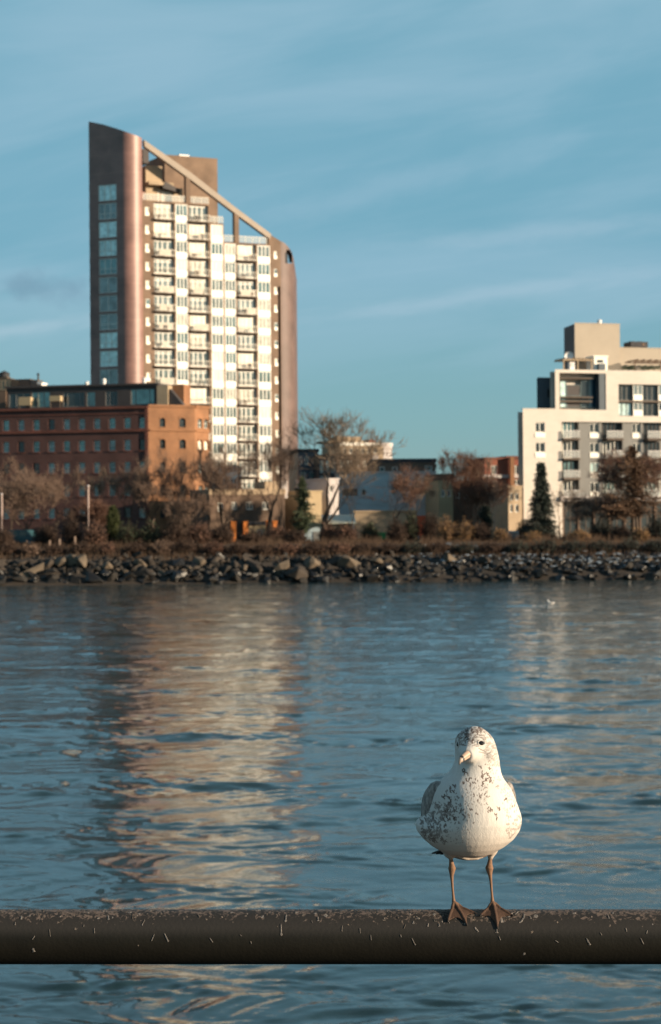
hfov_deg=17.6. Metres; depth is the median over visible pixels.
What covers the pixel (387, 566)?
boulder
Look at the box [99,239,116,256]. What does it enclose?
window
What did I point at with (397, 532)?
shrub
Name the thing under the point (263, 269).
window
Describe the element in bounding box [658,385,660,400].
window
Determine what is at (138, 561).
boulder
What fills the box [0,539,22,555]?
shrub
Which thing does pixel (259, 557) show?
boulder
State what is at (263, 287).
window
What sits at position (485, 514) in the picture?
yew tree
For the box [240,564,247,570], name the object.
boulder
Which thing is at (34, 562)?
boulder
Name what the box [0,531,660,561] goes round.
dry grass
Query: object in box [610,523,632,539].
shrub
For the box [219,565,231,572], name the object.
boulder
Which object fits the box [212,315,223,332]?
window
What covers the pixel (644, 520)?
window
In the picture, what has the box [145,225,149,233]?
window
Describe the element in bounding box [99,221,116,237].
window
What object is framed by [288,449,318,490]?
row house
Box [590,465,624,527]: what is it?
bare tree
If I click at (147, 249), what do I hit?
window
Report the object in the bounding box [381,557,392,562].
boulder
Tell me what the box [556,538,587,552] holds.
shrub
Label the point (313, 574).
boulder
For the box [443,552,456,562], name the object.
boulder
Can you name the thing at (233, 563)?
boulder
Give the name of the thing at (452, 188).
sky
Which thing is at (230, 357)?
window
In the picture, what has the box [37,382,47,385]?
vent box
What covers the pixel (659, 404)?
window
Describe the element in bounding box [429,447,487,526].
bare tree
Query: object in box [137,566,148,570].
boulder
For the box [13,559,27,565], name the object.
boulder
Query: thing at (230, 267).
window
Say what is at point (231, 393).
window
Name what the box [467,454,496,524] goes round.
bare tree
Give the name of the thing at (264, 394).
window
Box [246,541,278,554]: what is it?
shrub
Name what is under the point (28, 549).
shrub
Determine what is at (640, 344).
air conditioner
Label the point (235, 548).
shrub
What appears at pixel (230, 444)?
window
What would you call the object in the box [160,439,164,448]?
window
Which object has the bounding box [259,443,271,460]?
window
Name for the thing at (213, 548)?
shrub
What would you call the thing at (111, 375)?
window
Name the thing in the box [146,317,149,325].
window
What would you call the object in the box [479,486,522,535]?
lit house
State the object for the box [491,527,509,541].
shrub
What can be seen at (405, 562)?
boulder
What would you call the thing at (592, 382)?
window
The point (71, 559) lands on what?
boulder
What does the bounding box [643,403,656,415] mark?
window
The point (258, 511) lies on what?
building
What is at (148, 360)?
window
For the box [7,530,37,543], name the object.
van
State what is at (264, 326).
window
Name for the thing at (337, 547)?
shrub
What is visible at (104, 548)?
shrub
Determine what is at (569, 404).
window
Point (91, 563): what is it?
boulder
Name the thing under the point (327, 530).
shrub
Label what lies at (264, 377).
window
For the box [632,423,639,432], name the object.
window
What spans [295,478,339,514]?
side building
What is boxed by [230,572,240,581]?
boulder
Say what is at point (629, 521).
window
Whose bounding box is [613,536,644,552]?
shrub
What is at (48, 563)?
boulder
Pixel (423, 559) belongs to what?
boulder
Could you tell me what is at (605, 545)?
shrub
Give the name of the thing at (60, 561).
boulder
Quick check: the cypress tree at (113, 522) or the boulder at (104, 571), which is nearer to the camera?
the boulder at (104, 571)
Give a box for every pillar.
[230,521,235,540]
[242,521,248,533]
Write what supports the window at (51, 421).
in the brick warehouse
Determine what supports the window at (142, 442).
in the brick warehouse
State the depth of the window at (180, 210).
338.47 m
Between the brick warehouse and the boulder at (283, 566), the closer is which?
the boulder at (283, 566)
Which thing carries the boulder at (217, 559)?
on the ground at (447, 576)
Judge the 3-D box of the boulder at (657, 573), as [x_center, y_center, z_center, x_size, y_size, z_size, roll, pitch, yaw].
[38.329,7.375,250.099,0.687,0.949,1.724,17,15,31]
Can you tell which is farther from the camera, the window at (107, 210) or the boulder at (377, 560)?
the window at (107, 210)
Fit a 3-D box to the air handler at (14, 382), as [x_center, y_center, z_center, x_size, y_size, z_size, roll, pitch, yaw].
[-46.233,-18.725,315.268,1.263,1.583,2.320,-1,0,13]
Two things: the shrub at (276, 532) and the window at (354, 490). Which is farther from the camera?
the window at (354, 490)
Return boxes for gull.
[416,726,521,928]
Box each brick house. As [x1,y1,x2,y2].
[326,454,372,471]
[471,456,517,485]
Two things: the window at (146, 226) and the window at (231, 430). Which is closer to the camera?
the window at (146, 226)
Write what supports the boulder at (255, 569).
on the ground at (447, 576)
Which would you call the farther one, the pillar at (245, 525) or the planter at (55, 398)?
the planter at (55, 398)
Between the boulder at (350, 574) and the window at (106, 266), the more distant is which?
the window at (106, 266)
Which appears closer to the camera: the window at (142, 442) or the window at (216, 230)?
the window at (142, 442)
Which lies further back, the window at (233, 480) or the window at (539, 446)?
the window at (233, 480)
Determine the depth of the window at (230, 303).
342.12 m
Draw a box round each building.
[189,481,287,540]
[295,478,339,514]
[335,471,436,536]
[367,458,436,471]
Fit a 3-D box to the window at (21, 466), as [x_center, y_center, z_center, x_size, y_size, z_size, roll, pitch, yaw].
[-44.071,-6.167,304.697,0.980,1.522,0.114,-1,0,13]
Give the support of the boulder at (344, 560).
on the ground at (447, 576)
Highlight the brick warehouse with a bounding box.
[0,383,209,542]
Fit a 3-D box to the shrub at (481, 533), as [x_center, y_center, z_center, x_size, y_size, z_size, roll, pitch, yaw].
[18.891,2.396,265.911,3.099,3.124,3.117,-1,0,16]
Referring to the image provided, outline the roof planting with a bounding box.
[621,365,660,369]
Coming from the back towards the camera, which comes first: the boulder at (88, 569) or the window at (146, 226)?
the window at (146, 226)
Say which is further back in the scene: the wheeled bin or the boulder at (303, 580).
the wheeled bin
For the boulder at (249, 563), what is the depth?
252.17 m
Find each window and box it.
[3,420,8,430]
[3,442,8,452]
[3,464,8,473]
[3,509,8,518]
[19,420,23,430]
[19,442,23,451]
[19,463,23,473]
[34,420,38,429]
[34,441,38,451]
[34,463,38,473]
[34,508,38,518]
[49,419,54,429]
[49,441,54,451]
[49,463,54,473]
[49,508,54,518]
[64,419,69,429]
[64,441,69,451]
[64,463,69,472]
[79,419,84,428]
[79,441,84,450]
[79,462,84,472]
[79,485,84,495]
[94,418,99,428]
[94,440,99,450]
[94,462,99,472]
[99,184,115,200]
[99,203,115,219]
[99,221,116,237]
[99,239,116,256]
[99,258,116,274]
[99,276,116,292]
[99,295,116,311]
[100,313,116,329]
[100,332,117,348]
[100,350,117,366]
[100,369,117,383]
[109,418,114,428]
[109,440,114,450]
[109,462,114,472]
[124,418,129,427]
[124,440,129,449]
[124,462,129,471]
[124,507,129,517]
[140,417,144,427]
[140,439,144,449]
[140,507,144,517]
[145,207,148,215]
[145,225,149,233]
[145,244,149,252]
[146,262,149,270]
[146,280,149,288]
[146,299,149,307]
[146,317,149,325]
[146,336,149,344]
[146,354,150,362]
[146,372,150,380]
[158,191,171,201]
[160,418,164,426]
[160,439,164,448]
[160,507,165,517]
[175,204,187,222]
[176,222,187,240]
[176,241,187,258]
[176,259,187,276]
[176,277,187,295]
[176,296,187,313]
[176,314,187,331]
[176,332,188,349]
[177,350,188,368]
[177,369,188,384]
[179,418,184,426]
[179,439,184,448]
[211,225,222,242]
[211,243,222,260]
[211,261,222,278]
[211,279,222,296]
[211,297,223,314]
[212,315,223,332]
[212,333,223,351]
[212,352,223,369]
[212,370,223,387]
[212,388,223,405]
[212,406,223,423]
[212,424,224,441]
[213,442,224,459]
[224,243,235,261]
[225,262,235,279]
[225,280,235,297]
[225,298,235,315]
[225,316,235,333]
[225,334,235,351]
[225,352,236,369]
[226,370,236,387]
[226,388,236,405]
[226,406,236,423]
[226,424,236,441]
[226,443,236,459]
[226,461,237,477]
[226,479,237,487]
[232,502,236,509]
[246,502,252,509]
[257,245,269,263]
[257,263,269,281]
[258,281,269,298]
[258,299,270,316]
[258,317,270,334]
[258,335,270,352]
[258,353,270,370]
[258,371,270,388]
[259,389,270,406]
[259,407,270,424]
[259,425,271,442]
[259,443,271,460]
[259,461,271,478]
[343,489,357,495]
[425,466,431,470]
[491,465,496,473]
[514,465,517,473]
[535,422,543,431]
[535,442,544,451]
[560,381,566,407]
[564,503,576,537]
[566,385,580,395]
[567,402,580,407]
[580,505,592,532]
[581,381,588,407]
[589,379,595,407]
[590,423,597,432]
[590,443,598,452]
[590,462,598,471]
[590,482,598,491]
[611,515,623,529]
[618,385,631,399]
[619,402,631,415]
[626,503,638,529]
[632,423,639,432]
[633,385,642,400]
[633,402,642,415]
[633,443,639,452]
[641,504,653,529]
[643,385,656,400]
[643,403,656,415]
[656,503,660,536]
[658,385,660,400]
[658,403,660,415]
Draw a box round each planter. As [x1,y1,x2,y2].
[19,397,32,408]
[49,396,62,407]
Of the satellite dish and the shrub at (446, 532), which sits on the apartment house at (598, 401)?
the satellite dish
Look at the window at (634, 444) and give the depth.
298.04 m
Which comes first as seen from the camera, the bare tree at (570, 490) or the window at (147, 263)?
the bare tree at (570, 490)
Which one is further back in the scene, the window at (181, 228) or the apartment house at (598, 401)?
the window at (181, 228)
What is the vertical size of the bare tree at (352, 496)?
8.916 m
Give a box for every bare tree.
[0,453,37,529]
[0,466,74,529]
[34,460,84,532]
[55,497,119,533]
[77,464,124,531]
[108,461,142,525]
[113,450,191,525]
[148,446,194,528]
[158,483,215,531]
[182,440,275,530]
[187,438,239,534]
[231,427,304,531]
[260,445,304,527]
[283,406,406,540]
[323,479,345,514]
[331,460,434,525]
[339,478,374,530]
[390,471,436,517]
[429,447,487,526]
[459,474,513,520]
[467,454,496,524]
[482,471,508,529]
[551,479,582,537]
[552,490,624,530]
[587,445,660,529]
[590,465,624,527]
[638,451,660,524]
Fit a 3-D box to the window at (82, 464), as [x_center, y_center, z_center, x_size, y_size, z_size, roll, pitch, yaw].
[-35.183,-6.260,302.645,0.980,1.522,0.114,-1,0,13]
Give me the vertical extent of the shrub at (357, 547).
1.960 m
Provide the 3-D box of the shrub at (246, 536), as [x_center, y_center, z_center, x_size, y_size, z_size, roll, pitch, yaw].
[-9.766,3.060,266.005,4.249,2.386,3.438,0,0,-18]
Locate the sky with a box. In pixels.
[0,0,660,479]
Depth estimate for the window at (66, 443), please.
303.18 m
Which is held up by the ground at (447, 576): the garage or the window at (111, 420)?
the garage
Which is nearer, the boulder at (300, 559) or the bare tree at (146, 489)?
the boulder at (300, 559)
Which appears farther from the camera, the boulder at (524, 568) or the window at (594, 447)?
the window at (594, 447)
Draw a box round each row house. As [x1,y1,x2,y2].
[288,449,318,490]
[313,455,337,478]
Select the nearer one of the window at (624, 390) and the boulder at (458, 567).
the boulder at (458, 567)
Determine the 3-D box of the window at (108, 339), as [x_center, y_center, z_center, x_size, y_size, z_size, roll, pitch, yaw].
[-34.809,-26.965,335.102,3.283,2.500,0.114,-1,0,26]
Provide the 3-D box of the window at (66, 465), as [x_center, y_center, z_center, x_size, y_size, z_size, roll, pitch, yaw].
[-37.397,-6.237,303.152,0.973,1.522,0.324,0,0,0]
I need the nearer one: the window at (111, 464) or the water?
the water
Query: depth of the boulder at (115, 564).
251.94 m
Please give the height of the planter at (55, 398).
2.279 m
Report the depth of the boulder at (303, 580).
248.66 m
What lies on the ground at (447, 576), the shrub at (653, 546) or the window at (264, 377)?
the shrub at (653, 546)
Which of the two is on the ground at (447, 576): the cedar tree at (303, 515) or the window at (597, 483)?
the cedar tree at (303, 515)
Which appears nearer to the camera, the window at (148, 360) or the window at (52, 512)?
the window at (52, 512)
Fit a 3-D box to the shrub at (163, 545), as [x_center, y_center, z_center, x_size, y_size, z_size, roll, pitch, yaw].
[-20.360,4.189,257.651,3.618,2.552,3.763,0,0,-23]
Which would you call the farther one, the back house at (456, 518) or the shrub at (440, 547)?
the back house at (456, 518)
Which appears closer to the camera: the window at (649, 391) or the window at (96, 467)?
the window at (649, 391)
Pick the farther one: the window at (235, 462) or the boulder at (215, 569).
the window at (235, 462)
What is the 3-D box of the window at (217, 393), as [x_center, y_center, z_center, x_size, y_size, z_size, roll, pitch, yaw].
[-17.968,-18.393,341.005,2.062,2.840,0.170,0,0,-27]
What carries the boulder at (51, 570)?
on the ground at (447, 576)
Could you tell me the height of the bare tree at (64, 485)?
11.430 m
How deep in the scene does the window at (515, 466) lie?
330.63 m
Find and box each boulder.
[0,558,6,566]
[0,574,5,584]
[11,575,27,582]
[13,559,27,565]
[18,562,43,577]
[20,564,25,570]
[27,571,37,578]
[28,560,41,564]
[43,567,59,575]
[44,558,54,568]
[45,568,55,576]
[46,577,57,582]
[54,557,67,566]
[65,554,81,567]
[68,574,80,583]
[76,554,87,567]
[84,568,93,574]
[85,571,102,583]
[87,561,98,566]
[91,565,102,571]
[100,568,108,577]
[101,561,112,568]
[106,572,117,581]
[112,562,119,567]
[123,572,136,578]
[125,561,131,567]
[129,551,144,557]
[132,570,154,577]
[134,559,147,566]
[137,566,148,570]
[140,574,147,580]
[144,558,153,565]
[159,563,167,568]
[171,558,184,566]
[171,572,182,582]
[173,571,186,576]
[192,556,205,565]
[193,577,204,582]
[209,576,218,582]
[211,556,221,562]
[211,567,217,572]
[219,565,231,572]
[228,560,237,566]
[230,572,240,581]
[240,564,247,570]
[242,553,254,561]
[245,560,260,567]
[250,566,262,574]
[254,554,264,561]
[273,560,289,574]
[284,566,309,579]
[290,563,305,568]
[295,556,306,563]
[300,578,307,582]
[303,556,320,567]
[310,571,320,578]
[312,567,322,575]
[317,576,329,581]
[329,555,340,564]
[331,573,342,578]
[337,555,360,566]
[346,571,355,577]
[351,567,358,572]
[364,570,368,578]
[366,574,380,581]
[371,558,382,563]
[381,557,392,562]
[384,562,392,570]
[384,575,390,581]
[403,560,410,565]
[417,557,429,564]
[433,567,441,571]
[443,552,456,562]
[453,565,461,570]
[453,576,461,580]
[478,556,490,563]
[489,561,500,567]
[508,575,518,580]
[519,565,528,571]
[535,569,545,577]
[555,575,564,579]
[570,575,583,579]
[576,561,584,566]
[623,574,632,579]
[625,562,632,569]
[639,566,646,571]
[645,554,651,561]
[653,570,660,575]
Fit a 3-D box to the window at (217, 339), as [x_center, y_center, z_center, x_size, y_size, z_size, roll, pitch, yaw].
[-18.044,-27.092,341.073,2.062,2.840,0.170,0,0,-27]
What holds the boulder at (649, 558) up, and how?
on the ground at (447, 576)
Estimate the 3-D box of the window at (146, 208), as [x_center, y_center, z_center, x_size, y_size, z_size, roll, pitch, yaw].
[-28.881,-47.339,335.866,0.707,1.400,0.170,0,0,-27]
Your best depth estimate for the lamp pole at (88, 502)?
264.94 m
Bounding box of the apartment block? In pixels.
[317,437,392,458]
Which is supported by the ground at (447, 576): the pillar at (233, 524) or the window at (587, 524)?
the pillar at (233, 524)
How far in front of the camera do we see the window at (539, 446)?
292.99 m
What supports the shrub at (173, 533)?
on the ground at (447, 576)
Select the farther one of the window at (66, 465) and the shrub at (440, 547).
the window at (66, 465)
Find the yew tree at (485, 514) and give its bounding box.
[477,506,493,537]
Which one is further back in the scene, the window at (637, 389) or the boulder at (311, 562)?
the window at (637, 389)
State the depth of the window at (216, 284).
341.12 m
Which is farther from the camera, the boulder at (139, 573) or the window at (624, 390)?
the window at (624, 390)
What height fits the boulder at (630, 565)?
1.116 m
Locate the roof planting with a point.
(625, 367)
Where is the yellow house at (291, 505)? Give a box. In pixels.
[285,491,322,533]
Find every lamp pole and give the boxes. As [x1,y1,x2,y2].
[0,493,2,530]
[87,485,89,530]
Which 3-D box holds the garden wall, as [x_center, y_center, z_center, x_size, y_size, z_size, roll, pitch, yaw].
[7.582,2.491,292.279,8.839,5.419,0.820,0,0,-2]
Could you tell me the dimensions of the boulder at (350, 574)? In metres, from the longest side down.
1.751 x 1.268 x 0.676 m
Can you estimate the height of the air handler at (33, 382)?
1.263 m
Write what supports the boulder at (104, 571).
on the ground at (447, 576)
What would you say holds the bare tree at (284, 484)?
on the ground at (447, 576)
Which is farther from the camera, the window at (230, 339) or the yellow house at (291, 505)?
the window at (230, 339)
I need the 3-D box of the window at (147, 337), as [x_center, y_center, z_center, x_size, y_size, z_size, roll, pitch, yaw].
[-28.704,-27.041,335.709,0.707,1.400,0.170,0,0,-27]
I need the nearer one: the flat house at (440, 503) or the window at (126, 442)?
the window at (126, 442)
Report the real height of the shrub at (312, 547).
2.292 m
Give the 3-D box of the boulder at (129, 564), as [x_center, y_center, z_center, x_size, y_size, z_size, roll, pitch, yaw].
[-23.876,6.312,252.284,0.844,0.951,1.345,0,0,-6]
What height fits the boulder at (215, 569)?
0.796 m
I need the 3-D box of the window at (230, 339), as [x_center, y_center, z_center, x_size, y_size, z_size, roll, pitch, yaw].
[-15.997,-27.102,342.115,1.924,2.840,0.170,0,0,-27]
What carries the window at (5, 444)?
in the brick warehouse
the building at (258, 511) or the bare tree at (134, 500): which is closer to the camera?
the bare tree at (134, 500)
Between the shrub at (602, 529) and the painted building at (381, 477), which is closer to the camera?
the shrub at (602, 529)
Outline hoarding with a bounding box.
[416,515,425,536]
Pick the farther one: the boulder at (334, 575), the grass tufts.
the grass tufts
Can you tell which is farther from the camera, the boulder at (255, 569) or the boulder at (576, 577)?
the boulder at (255, 569)
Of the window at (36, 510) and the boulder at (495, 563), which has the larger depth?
the window at (36, 510)
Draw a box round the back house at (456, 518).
[453,482,471,538]
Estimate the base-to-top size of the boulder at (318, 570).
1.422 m
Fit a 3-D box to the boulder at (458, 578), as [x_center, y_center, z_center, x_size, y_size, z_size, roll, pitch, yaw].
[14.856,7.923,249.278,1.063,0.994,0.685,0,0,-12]
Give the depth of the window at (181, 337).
338.30 m
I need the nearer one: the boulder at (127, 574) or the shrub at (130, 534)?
the boulder at (127, 574)
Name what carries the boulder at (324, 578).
on the ground at (447, 576)
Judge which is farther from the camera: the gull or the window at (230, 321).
the window at (230, 321)
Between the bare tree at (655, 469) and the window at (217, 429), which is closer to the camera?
the bare tree at (655, 469)
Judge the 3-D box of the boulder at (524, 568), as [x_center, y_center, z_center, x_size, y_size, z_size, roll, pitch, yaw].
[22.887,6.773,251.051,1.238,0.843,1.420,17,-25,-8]
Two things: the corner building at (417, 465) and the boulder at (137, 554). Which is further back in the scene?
the corner building at (417, 465)
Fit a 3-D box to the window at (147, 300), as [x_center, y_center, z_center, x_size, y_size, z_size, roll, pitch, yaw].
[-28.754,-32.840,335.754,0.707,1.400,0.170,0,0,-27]
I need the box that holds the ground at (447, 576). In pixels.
[0,540,660,585]
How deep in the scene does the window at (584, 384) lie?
296.37 m
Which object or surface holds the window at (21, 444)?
in the brick warehouse
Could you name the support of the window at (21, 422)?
in the brick warehouse
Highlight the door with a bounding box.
[313,532,319,541]
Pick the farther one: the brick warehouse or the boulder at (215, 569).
the brick warehouse
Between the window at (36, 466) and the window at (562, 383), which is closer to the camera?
the window at (562, 383)
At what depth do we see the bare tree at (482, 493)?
278.44 m
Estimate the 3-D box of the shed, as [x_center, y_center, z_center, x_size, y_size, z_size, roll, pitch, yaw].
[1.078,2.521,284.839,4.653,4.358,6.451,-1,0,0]
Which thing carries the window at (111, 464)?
in the brick warehouse
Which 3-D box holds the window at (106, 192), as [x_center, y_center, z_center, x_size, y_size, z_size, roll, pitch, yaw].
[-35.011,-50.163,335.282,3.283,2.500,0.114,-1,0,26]
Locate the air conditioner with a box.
[624,341,647,347]
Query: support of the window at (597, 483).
in the apartment house at (598, 401)
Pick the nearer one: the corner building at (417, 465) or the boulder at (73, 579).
the boulder at (73, 579)
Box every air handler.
[11,379,18,385]
[19,379,33,385]
[30,380,42,385]
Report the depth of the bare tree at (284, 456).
278.63 m
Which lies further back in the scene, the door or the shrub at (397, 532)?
the door
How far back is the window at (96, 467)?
302.14 m
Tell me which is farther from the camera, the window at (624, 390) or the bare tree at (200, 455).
the window at (624, 390)
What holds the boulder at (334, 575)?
on the ground at (447, 576)
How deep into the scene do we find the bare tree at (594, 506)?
272.01 m
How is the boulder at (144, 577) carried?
on the ground at (447, 576)
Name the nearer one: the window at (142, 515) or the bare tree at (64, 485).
the bare tree at (64, 485)
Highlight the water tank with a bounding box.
[0,371,10,378]
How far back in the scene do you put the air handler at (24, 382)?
313.82 m
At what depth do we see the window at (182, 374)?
338.30 m
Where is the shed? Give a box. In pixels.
[321,515,355,532]
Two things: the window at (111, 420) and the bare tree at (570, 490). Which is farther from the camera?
the window at (111, 420)
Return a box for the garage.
[242,521,265,534]
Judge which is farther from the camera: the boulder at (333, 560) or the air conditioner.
the air conditioner
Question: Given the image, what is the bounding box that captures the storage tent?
[304,527,320,541]
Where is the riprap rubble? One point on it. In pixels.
(203, 569)
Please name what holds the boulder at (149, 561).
on the ground at (447, 576)
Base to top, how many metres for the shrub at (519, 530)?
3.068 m
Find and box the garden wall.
[353,510,416,539]
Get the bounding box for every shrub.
[0,523,14,544]
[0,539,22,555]
[16,540,42,555]
[31,522,61,544]
[43,541,67,555]
[59,508,82,545]
[67,539,96,555]
[81,518,108,545]
[94,541,118,554]
[113,521,141,544]
[122,538,151,553]
[137,521,163,545]
[148,537,176,554]
[158,518,187,544]
[172,536,201,555]
[184,519,213,544]
[198,538,228,555]
[212,520,235,544]
[226,541,250,554]
[236,528,266,543]
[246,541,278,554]
[261,523,288,542]
[274,542,301,554]
[282,526,307,542]
[300,541,324,554]
[317,521,336,540]
[323,540,351,553]
[333,520,359,541]
[351,541,376,553]
[358,520,381,542]
[375,539,401,554]
[385,516,408,542]
[397,539,427,553]
[402,509,423,540]
[420,511,440,538]
[424,539,455,553]
[433,514,458,541]
[451,542,478,553]
[452,516,475,541]
[472,519,493,541]
[477,540,505,553]
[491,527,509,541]
[504,539,533,553]
[515,517,530,537]
[521,530,544,541]
[529,537,560,553]
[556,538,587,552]
[567,526,595,540]
[585,516,612,540]
[586,538,615,552]
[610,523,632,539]
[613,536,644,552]
[630,524,651,540]
[641,538,660,553]
[645,511,660,537]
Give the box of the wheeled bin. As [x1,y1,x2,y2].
[378,532,385,538]
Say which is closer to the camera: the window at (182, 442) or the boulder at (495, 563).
the boulder at (495, 563)
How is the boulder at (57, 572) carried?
on the ground at (447, 576)
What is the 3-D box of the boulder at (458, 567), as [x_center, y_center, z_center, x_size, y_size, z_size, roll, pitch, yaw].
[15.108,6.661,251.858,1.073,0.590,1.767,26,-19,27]
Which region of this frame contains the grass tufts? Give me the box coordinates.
[419,542,660,568]
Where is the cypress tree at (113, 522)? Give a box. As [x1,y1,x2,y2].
[105,505,121,542]
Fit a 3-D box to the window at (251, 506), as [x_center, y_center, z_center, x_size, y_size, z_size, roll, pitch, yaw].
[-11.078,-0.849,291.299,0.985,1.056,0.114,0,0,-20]
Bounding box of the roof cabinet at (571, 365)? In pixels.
[568,362,574,369]
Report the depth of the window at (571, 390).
295.86 m
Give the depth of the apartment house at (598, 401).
296.15 m
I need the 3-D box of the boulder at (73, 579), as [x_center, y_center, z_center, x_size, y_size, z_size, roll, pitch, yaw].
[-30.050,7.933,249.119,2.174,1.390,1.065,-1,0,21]
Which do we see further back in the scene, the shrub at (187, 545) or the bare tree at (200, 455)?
the bare tree at (200, 455)
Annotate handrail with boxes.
[0,909,660,963]
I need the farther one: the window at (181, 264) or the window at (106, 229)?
the window at (181, 264)
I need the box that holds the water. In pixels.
[0,579,660,1023]
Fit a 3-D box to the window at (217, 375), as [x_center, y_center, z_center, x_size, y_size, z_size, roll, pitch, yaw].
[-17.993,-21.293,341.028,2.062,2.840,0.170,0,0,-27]
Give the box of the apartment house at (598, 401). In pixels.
[518,323,660,538]
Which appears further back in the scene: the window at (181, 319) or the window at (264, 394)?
the window at (264, 394)
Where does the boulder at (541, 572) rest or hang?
on the ground at (447, 576)
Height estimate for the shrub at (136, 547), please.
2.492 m
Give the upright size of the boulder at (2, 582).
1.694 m
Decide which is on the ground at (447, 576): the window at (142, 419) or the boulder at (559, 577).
the boulder at (559, 577)
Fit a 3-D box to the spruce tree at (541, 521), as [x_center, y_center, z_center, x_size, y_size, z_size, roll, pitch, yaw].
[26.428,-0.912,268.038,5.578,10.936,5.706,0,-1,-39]
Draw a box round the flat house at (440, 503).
[424,474,452,531]
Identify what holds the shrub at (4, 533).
on the ground at (447, 576)
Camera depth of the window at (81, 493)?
302.66 m
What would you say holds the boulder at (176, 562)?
on the ground at (447, 576)
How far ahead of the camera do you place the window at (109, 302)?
335.09 m
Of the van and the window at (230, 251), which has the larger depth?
the window at (230, 251)
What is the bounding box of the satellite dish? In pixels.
[565,352,572,361]
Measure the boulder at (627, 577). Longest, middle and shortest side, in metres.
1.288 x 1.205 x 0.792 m
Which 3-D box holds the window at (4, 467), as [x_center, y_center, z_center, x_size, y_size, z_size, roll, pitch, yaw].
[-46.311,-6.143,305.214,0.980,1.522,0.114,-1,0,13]
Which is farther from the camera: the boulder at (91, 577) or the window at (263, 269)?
the window at (263, 269)
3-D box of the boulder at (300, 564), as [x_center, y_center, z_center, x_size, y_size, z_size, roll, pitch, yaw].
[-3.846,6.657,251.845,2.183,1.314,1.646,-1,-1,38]
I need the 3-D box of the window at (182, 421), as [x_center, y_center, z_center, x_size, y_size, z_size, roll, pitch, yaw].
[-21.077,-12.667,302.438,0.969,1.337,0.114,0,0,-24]
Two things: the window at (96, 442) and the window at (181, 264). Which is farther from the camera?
the window at (181, 264)
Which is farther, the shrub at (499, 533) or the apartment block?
the apartment block
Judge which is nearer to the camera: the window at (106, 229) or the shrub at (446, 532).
the shrub at (446, 532)
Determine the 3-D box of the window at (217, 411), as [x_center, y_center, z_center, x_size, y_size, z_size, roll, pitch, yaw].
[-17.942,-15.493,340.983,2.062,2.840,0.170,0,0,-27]
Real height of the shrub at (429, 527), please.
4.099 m
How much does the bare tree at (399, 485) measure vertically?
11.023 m
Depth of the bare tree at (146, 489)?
276.57 m
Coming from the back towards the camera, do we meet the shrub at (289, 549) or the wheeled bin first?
the wheeled bin
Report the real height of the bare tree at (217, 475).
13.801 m
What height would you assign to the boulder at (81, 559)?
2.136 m
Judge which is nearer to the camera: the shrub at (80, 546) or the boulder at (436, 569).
the boulder at (436, 569)
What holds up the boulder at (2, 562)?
on the ground at (447, 576)
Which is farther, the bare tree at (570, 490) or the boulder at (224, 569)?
the bare tree at (570, 490)
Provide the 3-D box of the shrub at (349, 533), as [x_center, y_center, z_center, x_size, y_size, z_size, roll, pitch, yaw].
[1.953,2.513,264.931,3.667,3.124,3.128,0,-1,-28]
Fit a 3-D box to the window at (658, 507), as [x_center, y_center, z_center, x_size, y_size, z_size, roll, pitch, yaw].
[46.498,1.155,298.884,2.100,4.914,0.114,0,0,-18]
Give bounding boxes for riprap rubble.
[0,544,660,583]
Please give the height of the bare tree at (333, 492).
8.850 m
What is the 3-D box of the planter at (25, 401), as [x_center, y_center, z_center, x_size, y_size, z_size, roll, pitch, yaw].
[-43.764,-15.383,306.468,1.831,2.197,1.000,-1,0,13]
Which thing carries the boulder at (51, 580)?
on the ground at (447, 576)
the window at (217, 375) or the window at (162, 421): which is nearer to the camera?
the window at (162, 421)
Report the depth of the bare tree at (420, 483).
278.73 m
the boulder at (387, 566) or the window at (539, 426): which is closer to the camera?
the boulder at (387, 566)
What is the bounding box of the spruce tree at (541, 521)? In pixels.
[516,461,562,539]
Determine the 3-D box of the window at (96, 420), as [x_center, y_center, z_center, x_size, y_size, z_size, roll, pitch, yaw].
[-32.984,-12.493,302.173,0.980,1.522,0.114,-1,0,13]
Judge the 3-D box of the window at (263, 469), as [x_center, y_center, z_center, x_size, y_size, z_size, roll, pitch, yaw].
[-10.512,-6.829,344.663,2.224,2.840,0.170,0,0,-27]
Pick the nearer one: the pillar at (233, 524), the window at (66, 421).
the pillar at (233, 524)
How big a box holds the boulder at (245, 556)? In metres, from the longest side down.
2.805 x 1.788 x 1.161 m
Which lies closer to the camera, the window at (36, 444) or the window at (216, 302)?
the window at (36, 444)
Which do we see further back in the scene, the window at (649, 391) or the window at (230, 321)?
the window at (230, 321)
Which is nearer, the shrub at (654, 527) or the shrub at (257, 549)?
the shrub at (257, 549)
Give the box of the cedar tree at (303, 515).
[289,476,321,533]
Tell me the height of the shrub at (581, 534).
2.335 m

